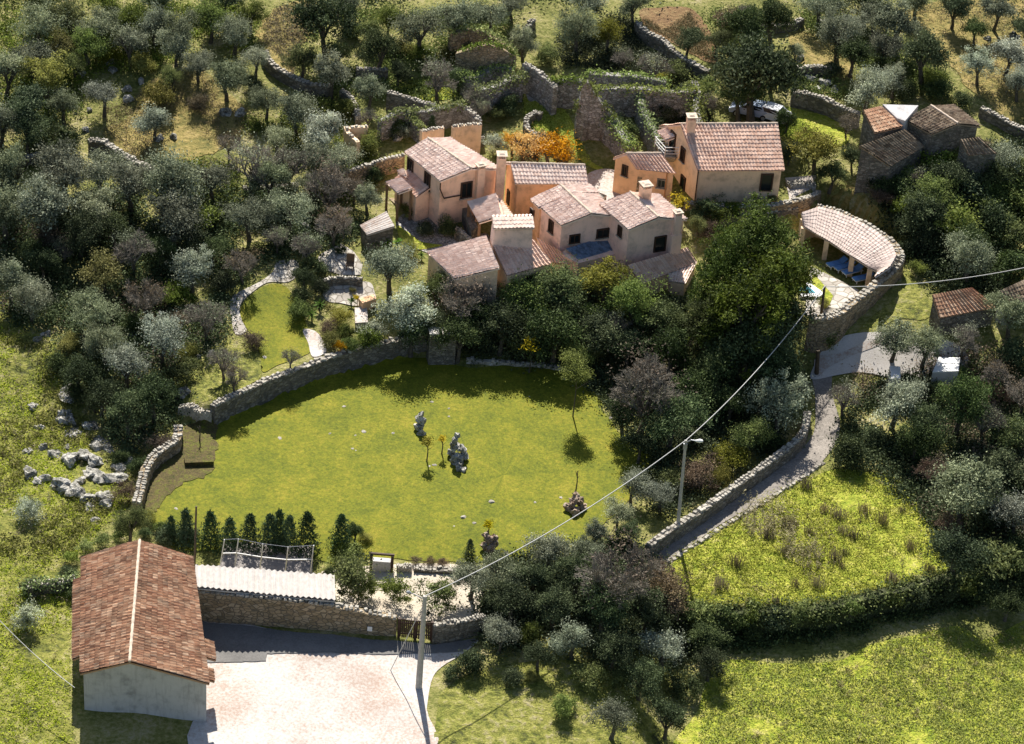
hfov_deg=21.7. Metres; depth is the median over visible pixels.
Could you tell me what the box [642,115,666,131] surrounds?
bush
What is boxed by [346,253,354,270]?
garden chair
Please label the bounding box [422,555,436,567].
bush
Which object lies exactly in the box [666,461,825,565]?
lane kerb wall
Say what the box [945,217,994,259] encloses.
evergreen tree
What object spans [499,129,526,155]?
autumn tree
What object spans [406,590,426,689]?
utility pole
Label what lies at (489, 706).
foreground grass
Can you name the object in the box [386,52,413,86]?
evergreen tree
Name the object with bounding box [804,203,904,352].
pool wall
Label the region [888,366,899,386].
white gatehouse
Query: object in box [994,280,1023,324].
stone shed
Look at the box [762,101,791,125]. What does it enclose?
parked car
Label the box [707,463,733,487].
bush
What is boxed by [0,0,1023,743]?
ground
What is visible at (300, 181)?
olive tree
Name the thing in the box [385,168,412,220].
tiled porch
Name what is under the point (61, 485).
boulder
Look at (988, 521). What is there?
bush
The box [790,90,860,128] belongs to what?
hill wall
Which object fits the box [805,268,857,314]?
pool paving
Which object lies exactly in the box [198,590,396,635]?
yard wall
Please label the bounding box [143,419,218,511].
worn grass
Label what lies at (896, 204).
bush
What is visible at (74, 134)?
bush
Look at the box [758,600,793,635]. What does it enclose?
bush
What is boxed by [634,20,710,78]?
hill wall
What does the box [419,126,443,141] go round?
courtyard wall
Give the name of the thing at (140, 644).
red roofed barn
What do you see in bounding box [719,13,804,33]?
hill wall
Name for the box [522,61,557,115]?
ruined wall
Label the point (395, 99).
terrace ruin wall
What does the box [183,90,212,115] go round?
bush
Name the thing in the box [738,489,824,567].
dry weeds
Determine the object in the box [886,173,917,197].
bush
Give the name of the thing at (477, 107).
bare tree
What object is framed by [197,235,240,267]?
evergreen tree
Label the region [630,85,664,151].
ruined wall
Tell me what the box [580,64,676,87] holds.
ruined wall
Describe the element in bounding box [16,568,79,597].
hedge
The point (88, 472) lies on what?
boulder
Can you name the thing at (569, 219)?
gabled house
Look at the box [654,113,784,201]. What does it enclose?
tan house
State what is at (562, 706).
bush
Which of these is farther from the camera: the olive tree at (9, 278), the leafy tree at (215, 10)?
the leafy tree at (215, 10)
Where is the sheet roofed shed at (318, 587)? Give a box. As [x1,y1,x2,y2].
[195,564,335,603]
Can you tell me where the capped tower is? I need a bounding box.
[489,214,534,252]
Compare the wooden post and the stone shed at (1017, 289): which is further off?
the stone shed at (1017, 289)
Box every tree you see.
[0,44,30,98]
[0,93,23,147]
[0,106,67,153]
[0,137,38,197]
[0,173,31,240]
[0,252,41,304]
[1,77,54,133]
[3,36,60,80]
[6,0,71,44]
[9,272,59,323]
[12,170,82,237]
[13,244,65,282]
[15,48,74,102]
[17,0,59,9]
[24,130,107,208]
[39,26,78,64]
[40,0,98,39]
[45,80,87,125]
[49,236,75,261]
[50,200,124,260]
[54,353,107,388]
[55,49,87,77]
[61,181,123,222]
[62,284,125,329]
[67,3,129,38]
[67,22,119,65]
[72,246,128,296]
[73,375,128,416]
[78,78,122,117]
[79,146,134,189]
[80,318,128,367]
[84,0,125,14]
[96,211,137,245]
[97,338,156,388]
[100,376,156,438]
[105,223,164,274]
[107,22,154,68]
[107,154,157,213]
[108,502,151,541]
[110,0,147,35]
[114,275,172,319]
[125,101,174,140]
[131,0,170,47]
[131,364,189,423]
[133,140,218,213]
[136,309,194,364]
[137,0,178,16]
[142,182,212,248]
[142,233,183,267]
[152,22,194,67]
[157,62,183,89]
[160,3,205,58]
[164,242,215,293]
[176,221,211,251]
[177,48,220,82]
[178,288,231,342]
[190,0,230,43]
[193,155,249,202]
[195,0,249,22]
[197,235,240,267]
[202,342,249,379]
[209,57,253,101]
[210,12,255,54]
[212,194,283,241]
[215,244,266,284]
[216,128,242,157]
[218,359,250,391]
[220,126,274,195]
[231,0,272,35]
[234,42,273,77]
[240,155,295,201]
[246,82,285,120]
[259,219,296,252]
[261,123,294,152]
[263,185,318,230]
[266,134,313,185]
[275,90,324,135]
[278,42,324,77]
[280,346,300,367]
[282,0,363,59]
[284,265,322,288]
[288,171,322,199]
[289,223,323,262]
[294,106,347,148]
[297,148,361,213]
[300,138,332,173]
[308,199,360,246]
[311,44,353,99]
[321,140,366,174]
[324,40,357,61]
[330,0,365,21]
[330,339,346,351]
[341,176,364,203]
[344,521,365,541]
[350,72,386,109]
[350,182,386,215]
[353,295,359,303]
[354,16,387,38]
[354,26,400,67]
[356,107,378,125]
[358,240,421,294]
[368,1,405,36]
[369,274,441,335]
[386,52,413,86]
[387,3,453,55]
[394,301,439,357]
[413,302,450,333]
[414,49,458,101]
[417,0,503,33]
[419,268,458,305]
[420,435,433,460]
[425,311,489,363]
[428,266,505,320]
[431,266,457,296]
[438,435,446,453]
[445,65,471,93]
[446,558,497,600]
[459,82,486,103]
[459,295,501,339]
[468,96,493,117]
[470,288,531,356]
[471,0,513,31]
[477,544,532,594]
[479,612,521,654]
[480,579,546,622]
[483,519,495,532]
[489,264,552,317]
[497,308,552,360]
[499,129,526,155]
[500,557,556,592]
[501,0,528,23]
[504,122,553,161]
[508,19,543,60]
[510,298,597,370]
[515,253,595,308]
[515,620,545,645]
[516,527,576,571]
[519,336,540,372]
[519,639,557,670]
[523,127,581,162]
[529,580,583,629]
[543,616,602,659]
[544,295,591,340]
[548,546,597,596]
[551,147,577,162]
[552,3,605,52]
[555,338,597,368]
[555,346,594,416]
[566,0,608,21]
[569,561,635,606]
[571,301,606,338]
[571,306,629,357]
[571,532,607,565]
[572,515,681,609]
[574,568,638,635]
[575,256,634,306]
[579,341,605,363]
[579,696,637,742]
[583,517,612,543]
[587,626,643,670]
[591,260,676,328]
[592,15,626,51]
[596,320,660,367]
[599,493,635,527]
[600,393,643,434]
[602,306,633,333]
[607,331,697,435]
[610,46,638,70]
[611,424,662,463]
[613,653,678,702]
[615,465,653,503]
[615,517,642,543]
[617,0,650,24]
[617,584,679,636]
[628,388,725,450]
[630,288,688,343]
[632,45,674,76]
[634,625,689,670]
[637,687,695,739]
[638,477,679,512]
[643,323,695,372]
[668,190,689,209]
[669,22,713,57]
[671,297,738,359]
[671,359,736,412]
[681,305,811,382]
[682,330,751,396]
[682,618,733,654]
[684,641,739,681]
[685,222,751,331]
[686,213,707,236]
[687,240,815,385]
[690,190,814,327]
[692,212,763,276]
[701,87,717,112]
[702,29,817,121]
[704,27,737,56]
[706,379,747,423]
[708,75,777,121]
[709,41,745,66]
[716,3,771,44]
[727,415,777,457]
[732,1,753,11]
[735,374,765,417]
[738,367,814,433]
[740,340,811,390]
[754,0,800,45]
[757,291,822,344]
[762,234,830,312]
[763,45,790,92]
[773,104,799,133]
[781,122,845,174]
[782,141,801,165]
[788,42,808,61]
[788,373,812,402]
[793,0,852,25]
[811,159,853,193]
[814,6,866,61]
[822,376,868,416]
[824,31,885,77]
[834,9,869,37]
[836,112,860,137]
[839,140,860,171]
[840,0,890,18]
[841,60,900,114]
[854,0,897,36]
[863,310,919,362]
[866,26,906,63]
[868,0,925,43]
[869,372,937,432]
[880,59,908,98]
[890,415,954,464]
[893,396,956,436]
[895,318,950,369]
[896,26,956,85]
[899,179,953,232]
[900,162,929,188]
[902,0,931,20]
[911,169,973,217]
[918,521,1005,579]
[919,450,1009,522]
[923,155,980,191]
[929,363,1011,438]
[936,0,976,29]
[940,227,1000,282]
[944,319,990,359]
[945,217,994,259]
[956,9,992,44]
[959,43,1004,85]
[973,154,1016,186]
[974,400,1009,436]
[976,0,1022,31]
[977,288,1023,340]
[978,354,1018,392]
[981,585,1023,621]
[982,487,1023,535]
[988,35,1023,76]
[989,137,1023,183]
[999,528,1023,588]
[1001,151,1023,191]
[1002,61,1023,101]
[1004,371,1023,413]
[1006,13,1023,36]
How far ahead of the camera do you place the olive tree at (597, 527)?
204.46 m
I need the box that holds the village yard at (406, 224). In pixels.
[396,213,489,251]
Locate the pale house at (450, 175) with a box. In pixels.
[394,136,496,225]
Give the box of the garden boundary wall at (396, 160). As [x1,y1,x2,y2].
[344,153,405,185]
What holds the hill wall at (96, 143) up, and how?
on the ground at (90, 726)
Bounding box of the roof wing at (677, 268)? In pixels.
[627,247,696,295]
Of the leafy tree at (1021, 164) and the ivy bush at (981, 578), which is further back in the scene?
the leafy tree at (1021, 164)
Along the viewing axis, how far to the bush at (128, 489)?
206.49 m
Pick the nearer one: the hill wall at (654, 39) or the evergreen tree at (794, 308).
the evergreen tree at (794, 308)
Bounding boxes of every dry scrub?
[0,180,356,452]
[842,330,1023,567]
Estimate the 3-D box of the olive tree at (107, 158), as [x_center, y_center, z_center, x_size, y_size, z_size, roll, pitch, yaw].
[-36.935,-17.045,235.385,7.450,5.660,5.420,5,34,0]
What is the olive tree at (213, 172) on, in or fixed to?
on the ground at (90, 726)
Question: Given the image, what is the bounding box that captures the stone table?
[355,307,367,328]
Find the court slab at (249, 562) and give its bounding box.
[221,542,312,573]
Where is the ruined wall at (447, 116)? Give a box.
[373,98,470,141]
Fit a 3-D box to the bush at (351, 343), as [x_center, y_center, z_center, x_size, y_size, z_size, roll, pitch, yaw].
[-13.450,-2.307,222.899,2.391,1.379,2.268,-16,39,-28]
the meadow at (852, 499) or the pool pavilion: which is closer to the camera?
the meadow at (852, 499)
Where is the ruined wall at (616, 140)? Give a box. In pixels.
[598,113,640,155]
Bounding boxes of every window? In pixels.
[406,157,413,172]
[424,171,430,192]
[459,181,472,199]
[506,189,509,205]
[546,219,553,235]
[568,233,580,245]
[595,227,609,239]
[615,225,622,239]
[620,164,628,178]
[653,235,666,252]
[655,178,665,189]
[678,145,685,164]
[759,173,773,191]
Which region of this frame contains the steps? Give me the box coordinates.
[827,185,879,225]
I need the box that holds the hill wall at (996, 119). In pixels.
[978,105,1023,139]
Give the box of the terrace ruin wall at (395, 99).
[386,90,435,110]
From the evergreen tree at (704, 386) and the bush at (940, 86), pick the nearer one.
the evergreen tree at (704, 386)
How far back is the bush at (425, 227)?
235.29 m
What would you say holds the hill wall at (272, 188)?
on the ground at (90, 726)
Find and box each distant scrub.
[0,27,14,321]
[1007,9,1023,535]
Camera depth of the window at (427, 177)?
236.11 m
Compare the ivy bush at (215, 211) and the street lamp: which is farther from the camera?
the ivy bush at (215, 211)
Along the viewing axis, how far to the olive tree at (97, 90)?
244.67 m
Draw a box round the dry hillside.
[905,0,1023,125]
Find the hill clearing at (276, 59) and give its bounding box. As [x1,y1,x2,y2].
[254,0,318,72]
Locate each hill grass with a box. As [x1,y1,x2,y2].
[98,55,260,165]
[261,1,316,72]
[520,103,593,160]
[641,8,715,62]
[779,118,853,139]
[842,2,1023,105]
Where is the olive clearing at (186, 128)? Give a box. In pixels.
[103,70,244,164]
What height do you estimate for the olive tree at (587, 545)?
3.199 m
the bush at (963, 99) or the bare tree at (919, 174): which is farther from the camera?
the bush at (963, 99)
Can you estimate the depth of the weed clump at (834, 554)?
206.45 m
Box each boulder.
[22,447,31,455]
[23,465,36,480]
[28,402,38,410]
[32,476,41,484]
[33,336,42,343]
[34,424,45,429]
[38,443,47,450]
[38,474,52,481]
[40,330,50,336]
[47,449,62,457]
[49,477,70,494]
[55,413,76,426]
[56,409,71,417]
[58,385,73,403]
[61,452,78,467]
[64,427,82,438]
[65,481,85,497]
[75,476,85,484]
[77,448,90,460]
[80,493,96,503]
[81,126,88,132]
[82,421,98,429]
[82,466,98,477]
[84,502,93,510]
[87,453,103,467]
[89,435,110,451]
[90,516,99,521]
[91,470,105,483]
[94,490,113,500]
[99,498,112,509]
[102,473,128,483]
[103,443,113,452]
[108,66,117,73]
[110,463,126,472]
[122,85,131,91]
[122,456,132,466]
[123,94,133,102]
[138,77,143,84]
[156,133,163,141]
[169,133,176,139]
[177,386,190,398]
[219,107,231,116]
[234,107,246,116]
[301,222,310,232]
[392,134,402,141]
[805,74,816,80]
[818,78,830,88]
[829,85,838,92]
[1009,31,1019,38]
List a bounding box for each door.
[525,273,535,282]
[529,207,534,218]
[669,129,676,152]
[679,174,685,190]
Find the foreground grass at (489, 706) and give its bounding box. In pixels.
[434,660,672,743]
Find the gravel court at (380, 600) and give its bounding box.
[321,563,483,620]
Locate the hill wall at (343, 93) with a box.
[339,88,360,124]
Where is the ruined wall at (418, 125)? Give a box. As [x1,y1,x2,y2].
[406,111,428,142]
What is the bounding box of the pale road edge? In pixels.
[814,340,878,375]
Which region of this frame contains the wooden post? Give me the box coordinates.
[814,349,819,374]
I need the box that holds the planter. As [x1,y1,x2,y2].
[359,294,376,310]
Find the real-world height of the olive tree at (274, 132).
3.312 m
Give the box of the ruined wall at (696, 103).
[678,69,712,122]
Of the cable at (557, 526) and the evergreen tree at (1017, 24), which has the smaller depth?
the cable at (557, 526)
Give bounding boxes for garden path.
[230,260,298,334]
[303,329,325,356]
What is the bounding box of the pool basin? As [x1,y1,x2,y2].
[799,283,821,298]
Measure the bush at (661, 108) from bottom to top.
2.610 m
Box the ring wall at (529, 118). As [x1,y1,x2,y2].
[523,110,565,162]
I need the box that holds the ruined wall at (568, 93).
[542,72,591,108]
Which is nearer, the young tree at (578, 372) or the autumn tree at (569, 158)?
the young tree at (578, 372)
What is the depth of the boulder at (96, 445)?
212.41 m
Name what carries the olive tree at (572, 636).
on the ground at (90, 726)
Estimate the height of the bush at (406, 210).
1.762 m
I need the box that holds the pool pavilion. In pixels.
[798,206,896,285]
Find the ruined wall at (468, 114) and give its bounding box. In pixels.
[460,105,481,123]
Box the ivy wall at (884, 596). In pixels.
[665,560,1023,639]
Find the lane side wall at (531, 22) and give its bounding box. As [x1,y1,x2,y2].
[517,18,535,51]
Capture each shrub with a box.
[327,547,381,601]
[355,571,379,602]
[377,566,421,606]
[409,572,461,616]
[644,556,680,581]
[909,450,958,483]
[927,505,966,532]
[988,383,1019,403]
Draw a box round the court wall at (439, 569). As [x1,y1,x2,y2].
[413,565,459,573]
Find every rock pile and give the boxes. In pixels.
[413,411,426,435]
[447,432,468,464]
[455,462,465,472]
[479,530,498,558]
[563,491,586,516]
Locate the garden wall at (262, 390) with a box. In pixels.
[210,334,457,424]
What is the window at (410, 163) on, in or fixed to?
in the pale house at (450, 175)
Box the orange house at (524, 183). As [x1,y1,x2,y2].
[495,150,587,216]
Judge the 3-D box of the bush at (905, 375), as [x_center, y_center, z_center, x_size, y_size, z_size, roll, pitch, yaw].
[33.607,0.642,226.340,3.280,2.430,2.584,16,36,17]
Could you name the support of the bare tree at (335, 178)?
on the ground at (90, 726)
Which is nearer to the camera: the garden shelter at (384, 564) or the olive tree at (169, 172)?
the garden shelter at (384, 564)
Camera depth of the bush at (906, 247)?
237.44 m
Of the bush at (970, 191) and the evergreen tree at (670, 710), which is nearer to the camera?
the evergreen tree at (670, 710)
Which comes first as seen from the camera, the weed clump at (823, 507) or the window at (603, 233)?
the weed clump at (823, 507)
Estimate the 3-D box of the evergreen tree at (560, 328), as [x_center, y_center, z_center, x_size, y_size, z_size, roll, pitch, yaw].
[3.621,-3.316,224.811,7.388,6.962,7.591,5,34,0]
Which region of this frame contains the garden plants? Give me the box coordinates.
[311,297,336,312]
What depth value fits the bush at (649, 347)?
226.85 m
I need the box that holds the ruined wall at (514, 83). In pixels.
[473,66,529,111]
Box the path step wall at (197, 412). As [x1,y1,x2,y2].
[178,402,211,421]
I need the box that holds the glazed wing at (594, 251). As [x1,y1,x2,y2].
[560,241,614,276]
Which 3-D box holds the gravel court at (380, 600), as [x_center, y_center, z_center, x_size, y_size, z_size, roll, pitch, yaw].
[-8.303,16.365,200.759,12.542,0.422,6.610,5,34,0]
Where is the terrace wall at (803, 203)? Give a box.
[682,190,820,216]
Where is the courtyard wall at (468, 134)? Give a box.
[451,122,481,152]
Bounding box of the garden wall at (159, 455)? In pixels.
[131,424,183,511]
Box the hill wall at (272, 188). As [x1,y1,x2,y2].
[242,182,298,191]
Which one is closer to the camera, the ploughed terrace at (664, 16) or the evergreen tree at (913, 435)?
the evergreen tree at (913, 435)
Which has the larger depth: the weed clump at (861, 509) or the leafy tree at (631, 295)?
the leafy tree at (631, 295)
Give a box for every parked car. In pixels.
[729,100,766,121]
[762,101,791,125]
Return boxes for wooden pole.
[194,506,196,565]
[820,286,825,313]
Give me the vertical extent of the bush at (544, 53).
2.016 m
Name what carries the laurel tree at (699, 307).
on the ground at (90, 726)
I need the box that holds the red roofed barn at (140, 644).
[71,539,216,721]
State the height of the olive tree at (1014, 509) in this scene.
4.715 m
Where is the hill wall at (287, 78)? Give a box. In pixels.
[262,50,333,96]
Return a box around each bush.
[2,235,54,263]
[7,595,47,634]
[9,495,46,525]
[15,576,43,597]
[23,219,71,252]
[27,119,87,160]
[40,349,72,374]
[43,130,80,150]
[54,326,85,354]
[57,565,79,578]
[61,382,89,404]
[62,550,84,562]
[63,583,72,596]
[73,536,97,552]
[91,40,125,66]
[92,531,113,547]
[107,475,136,504]
[109,448,131,467]
[111,527,133,542]
[113,311,145,335]
[123,455,148,475]
[124,51,158,73]
[133,526,152,538]
[136,75,178,107]
[138,429,182,452]
[141,285,174,308]
[141,507,158,524]
[150,521,166,531]
[153,521,179,547]
[154,253,184,274]
[157,279,198,307]
[158,353,207,382]
[168,305,189,328]
[174,340,204,361]
[178,524,200,539]
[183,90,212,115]
[193,201,224,228]
[207,266,238,294]
[227,329,270,351]
[240,72,263,92]
[283,295,315,322]
[287,284,316,303]
[294,253,328,276]
[310,276,330,294]
[317,315,339,335]
[318,538,370,570]
[319,327,340,349]
[321,565,337,574]
[329,306,356,329]
[329,534,352,552]
[333,244,347,255]
[334,321,358,339]
[335,97,364,118]
[339,22,361,39]
[339,336,364,352]
[349,129,386,153]
[349,286,356,292]
[354,319,389,341]
[355,324,384,348]
[356,532,373,543]
[365,161,387,182]
[367,245,388,256]
[386,118,410,140]
[389,37,415,56]
[392,123,413,137]
[399,202,422,217]
[401,235,421,258]
[408,42,434,60]
[409,555,421,565]
[414,219,437,237]
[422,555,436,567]
[435,213,461,236]
[435,557,449,566]
[437,45,456,61]
[441,663,466,681]
[450,645,492,679]
[476,585,523,618]
[481,132,509,153]
[484,104,505,120]
[495,91,522,117]
[498,663,526,687]
[515,148,549,161]
[523,668,541,681]
[529,41,562,67]
[532,130,548,137]
[550,691,579,720]
[569,658,611,694]
[595,300,632,320]
[605,665,634,691]
[616,112,640,135]
[640,339,663,356]
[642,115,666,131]
[644,559,695,612]
[650,463,693,491]
[653,102,680,121]
[654,70,672,82]
[659,592,688,621]
[662,668,708,704]
[666,58,693,83]
[668,619,693,644]
[673,80,690,89]
[673,594,734,626]
[674,425,708,451]
[679,453,722,492]
[684,196,722,218]
[684,211,692,218]
[697,74,723,96]
[698,215,726,242]
[699,449,731,465]
[703,194,734,231]
[706,4,736,27]
[706,435,753,470]
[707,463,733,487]
[712,621,729,646]
[717,599,749,632]
[720,198,745,219]
[737,594,767,628]
[738,621,766,643]
[746,410,773,432]
[752,426,784,452]
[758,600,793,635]
[767,195,780,201]
[789,594,816,626]
[805,324,841,350]
[810,605,845,629]
[817,297,830,307]
[819,58,843,78]
[823,431,871,474]
[837,586,865,616]
[855,587,883,616]
[859,423,888,445]
[864,186,898,205]
[866,54,899,75]
[866,172,899,195]
[882,583,907,608]
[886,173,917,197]
[887,193,911,215]
[893,77,919,103]
[894,206,942,239]
[896,582,933,611]
[897,238,918,261]
[899,162,927,186]
[900,368,926,385]
[908,258,928,276]
[910,223,945,256]
[915,149,957,180]
[916,161,933,174]
[919,66,950,83]
[922,76,956,104]
[924,377,954,408]
[924,570,959,613]
[934,190,986,246]
[940,168,1001,208]
[946,146,958,167]
[949,89,975,108]
[950,564,979,599]
[951,364,969,382]
[953,417,1023,472]
[962,187,1020,216]
[964,493,1019,536]
[967,196,1020,241]
[969,566,1005,608]
[971,565,1002,589]
[974,171,1023,213]
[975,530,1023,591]
[981,410,1023,451]
[981,443,1022,486]
[986,218,1023,250]
[988,242,1023,283]
[991,211,1023,232]
[991,334,1023,367]
[998,570,1023,596]
[1003,457,1023,493]
[1009,190,1023,221]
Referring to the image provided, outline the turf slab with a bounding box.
[184,455,213,465]
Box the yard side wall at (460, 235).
[454,226,471,241]
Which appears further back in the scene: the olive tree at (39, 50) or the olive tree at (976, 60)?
the olive tree at (976, 60)
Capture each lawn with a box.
[153,356,657,563]
[240,284,309,371]
[397,225,441,248]
[783,106,849,145]
[811,275,832,308]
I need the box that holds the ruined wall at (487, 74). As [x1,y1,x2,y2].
[453,59,518,97]
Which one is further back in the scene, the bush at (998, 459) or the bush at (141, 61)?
the bush at (141, 61)
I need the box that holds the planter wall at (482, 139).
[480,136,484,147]
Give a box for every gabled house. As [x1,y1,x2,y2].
[539,192,610,251]
[599,180,687,279]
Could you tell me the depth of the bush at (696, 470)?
212.48 m
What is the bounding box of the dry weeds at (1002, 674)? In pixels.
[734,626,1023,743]
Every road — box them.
[202,621,477,661]
[810,332,967,378]
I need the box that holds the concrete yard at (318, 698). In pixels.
[187,621,477,743]
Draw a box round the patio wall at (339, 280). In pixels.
[323,275,362,286]
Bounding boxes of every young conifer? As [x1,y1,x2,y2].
[161,515,182,546]
[172,508,200,555]
[196,509,226,556]
[214,515,242,554]
[233,513,262,554]
[255,513,285,557]
[269,508,295,549]
[271,514,302,557]
[289,510,323,562]
[324,513,356,554]
[425,115,436,128]
[461,539,478,561]
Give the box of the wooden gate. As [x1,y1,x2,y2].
[397,617,433,641]
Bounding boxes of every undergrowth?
[0,0,273,172]
[0,171,376,462]
[0,325,118,568]
[148,90,388,207]
[295,0,528,115]
[419,280,815,519]
[459,528,709,677]
[551,7,720,123]
[688,564,1023,662]
[696,0,960,103]
[825,343,1023,600]
[867,129,1023,324]
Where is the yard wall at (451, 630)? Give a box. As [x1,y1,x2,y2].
[432,613,485,643]
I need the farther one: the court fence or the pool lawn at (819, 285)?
the pool lawn at (819, 285)
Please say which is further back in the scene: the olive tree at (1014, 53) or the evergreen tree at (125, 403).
the olive tree at (1014, 53)
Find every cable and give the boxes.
[0,621,74,687]
[390,608,421,670]
[425,440,685,595]
[686,286,824,439]
[825,267,1023,286]
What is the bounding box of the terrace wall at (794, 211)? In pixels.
[720,207,798,223]
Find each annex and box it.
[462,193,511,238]
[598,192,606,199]
[612,152,675,202]
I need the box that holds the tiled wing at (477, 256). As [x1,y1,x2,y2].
[427,235,570,311]
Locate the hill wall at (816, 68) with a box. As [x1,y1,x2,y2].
[796,64,831,77]
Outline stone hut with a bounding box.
[929,287,994,336]
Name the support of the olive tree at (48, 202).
on the ground at (90, 726)
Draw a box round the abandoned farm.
[854,104,924,193]
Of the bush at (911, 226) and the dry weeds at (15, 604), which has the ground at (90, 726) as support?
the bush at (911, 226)
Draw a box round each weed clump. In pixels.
[710,574,729,588]
[725,552,748,567]
[764,530,775,540]
[778,544,792,557]
[779,515,791,529]
[790,575,803,588]
[800,478,814,491]
[804,525,814,534]
[808,573,826,589]
[818,502,828,514]
[827,548,842,562]
[828,501,845,520]
[837,523,850,535]
[840,547,849,555]
[847,528,858,539]
[858,501,870,514]
[873,508,890,527]
[884,570,900,583]
[898,505,905,513]
[903,540,919,552]
[922,560,932,571]
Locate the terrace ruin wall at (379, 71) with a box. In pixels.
[356,67,387,81]
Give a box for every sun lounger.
[826,256,847,267]
[833,261,855,272]
[841,263,863,277]
[852,271,874,283]
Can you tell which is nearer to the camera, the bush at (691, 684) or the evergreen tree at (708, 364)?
the bush at (691, 684)
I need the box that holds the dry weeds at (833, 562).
[679,474,935,606]
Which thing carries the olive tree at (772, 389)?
on the ground at (90, 726)
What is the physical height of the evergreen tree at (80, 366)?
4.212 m
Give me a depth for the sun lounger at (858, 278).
234.78 m
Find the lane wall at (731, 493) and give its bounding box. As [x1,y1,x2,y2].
[644,411,811,559]
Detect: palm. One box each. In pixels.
[306,308,315,318]
[314,298,324,311]
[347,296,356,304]
[393,237,401,245]
[416,250,424,259]
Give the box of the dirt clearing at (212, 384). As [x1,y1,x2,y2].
[175,340,262,403]
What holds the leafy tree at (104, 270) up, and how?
on the ground at (90, 726)
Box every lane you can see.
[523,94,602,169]
[655,376,839,559]
[856,264,931,332]
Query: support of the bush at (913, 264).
on the ground at (90, 726)
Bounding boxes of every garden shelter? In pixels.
[360,211,394,249]
[369,552,394,572]
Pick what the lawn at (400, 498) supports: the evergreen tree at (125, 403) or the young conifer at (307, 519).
the young conifer at (307, 519)
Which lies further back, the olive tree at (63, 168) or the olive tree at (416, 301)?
the olive tree at (63, 168)
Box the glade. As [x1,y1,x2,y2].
[391,79,455,100]
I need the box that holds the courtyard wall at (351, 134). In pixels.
[343,124,367,158]
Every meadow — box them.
[0,294,130,743]
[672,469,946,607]
[673,621,1023,743]
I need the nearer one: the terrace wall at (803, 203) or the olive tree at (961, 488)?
the olive tree at (961, 488)
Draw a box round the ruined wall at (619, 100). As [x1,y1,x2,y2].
[592,82,702,120]
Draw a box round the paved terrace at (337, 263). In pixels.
[319,243,362,274]
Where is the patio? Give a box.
[323,281,375,305]
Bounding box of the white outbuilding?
[930,357,959,389]
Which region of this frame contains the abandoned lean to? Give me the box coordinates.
[957,137,996,187]
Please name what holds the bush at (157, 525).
on the ground at (90, 726)
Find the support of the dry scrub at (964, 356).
on the ground at (90, 726)
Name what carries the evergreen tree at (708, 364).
on the ground at (90, 726)
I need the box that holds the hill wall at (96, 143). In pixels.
[88,137,155,174]
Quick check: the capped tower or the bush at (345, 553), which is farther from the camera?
the capped tower
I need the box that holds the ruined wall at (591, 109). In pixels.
[570,79,642,151]
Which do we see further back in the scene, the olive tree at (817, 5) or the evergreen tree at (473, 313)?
the olive tree at (817, 5)
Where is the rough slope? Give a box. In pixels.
[788,31,850,79]
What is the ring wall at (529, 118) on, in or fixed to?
on the ground at (90, 726)
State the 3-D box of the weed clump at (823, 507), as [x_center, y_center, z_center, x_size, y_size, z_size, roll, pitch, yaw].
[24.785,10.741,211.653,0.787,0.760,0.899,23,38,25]
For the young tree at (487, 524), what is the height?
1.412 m
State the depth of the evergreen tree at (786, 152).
245.96 m
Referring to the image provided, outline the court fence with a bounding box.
[219,539,313,572]
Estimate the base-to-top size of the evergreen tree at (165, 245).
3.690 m
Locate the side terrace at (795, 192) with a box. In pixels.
[785,175,820,198]
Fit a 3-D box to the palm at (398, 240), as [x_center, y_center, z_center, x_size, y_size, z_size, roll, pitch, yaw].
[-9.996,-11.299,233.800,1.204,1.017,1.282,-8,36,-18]
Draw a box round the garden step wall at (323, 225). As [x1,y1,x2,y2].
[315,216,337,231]
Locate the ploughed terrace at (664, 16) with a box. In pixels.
[639,6,717,63]
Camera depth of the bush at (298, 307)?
225.52 m
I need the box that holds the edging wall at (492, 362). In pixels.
[466,356,565,371]
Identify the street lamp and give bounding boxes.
[676,439,702,523]
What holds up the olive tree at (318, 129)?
on the ground at (90, 726)
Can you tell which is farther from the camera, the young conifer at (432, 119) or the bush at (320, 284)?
the young conifer at (432, 119)
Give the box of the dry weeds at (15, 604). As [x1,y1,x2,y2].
[0,329,124,741]
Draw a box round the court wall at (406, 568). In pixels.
[396,562,411,572]
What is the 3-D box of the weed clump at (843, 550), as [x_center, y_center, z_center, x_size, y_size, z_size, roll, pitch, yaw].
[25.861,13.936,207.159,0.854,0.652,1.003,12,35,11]
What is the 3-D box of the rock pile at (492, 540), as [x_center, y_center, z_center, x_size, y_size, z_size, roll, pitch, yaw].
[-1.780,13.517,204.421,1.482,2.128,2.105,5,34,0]
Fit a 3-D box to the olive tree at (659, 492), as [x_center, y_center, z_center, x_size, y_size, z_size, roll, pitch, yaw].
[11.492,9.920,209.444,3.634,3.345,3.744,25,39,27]
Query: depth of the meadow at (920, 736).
197.74 m
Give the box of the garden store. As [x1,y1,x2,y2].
[426,327,455,364]
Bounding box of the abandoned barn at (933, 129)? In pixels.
[907,104,980,169]

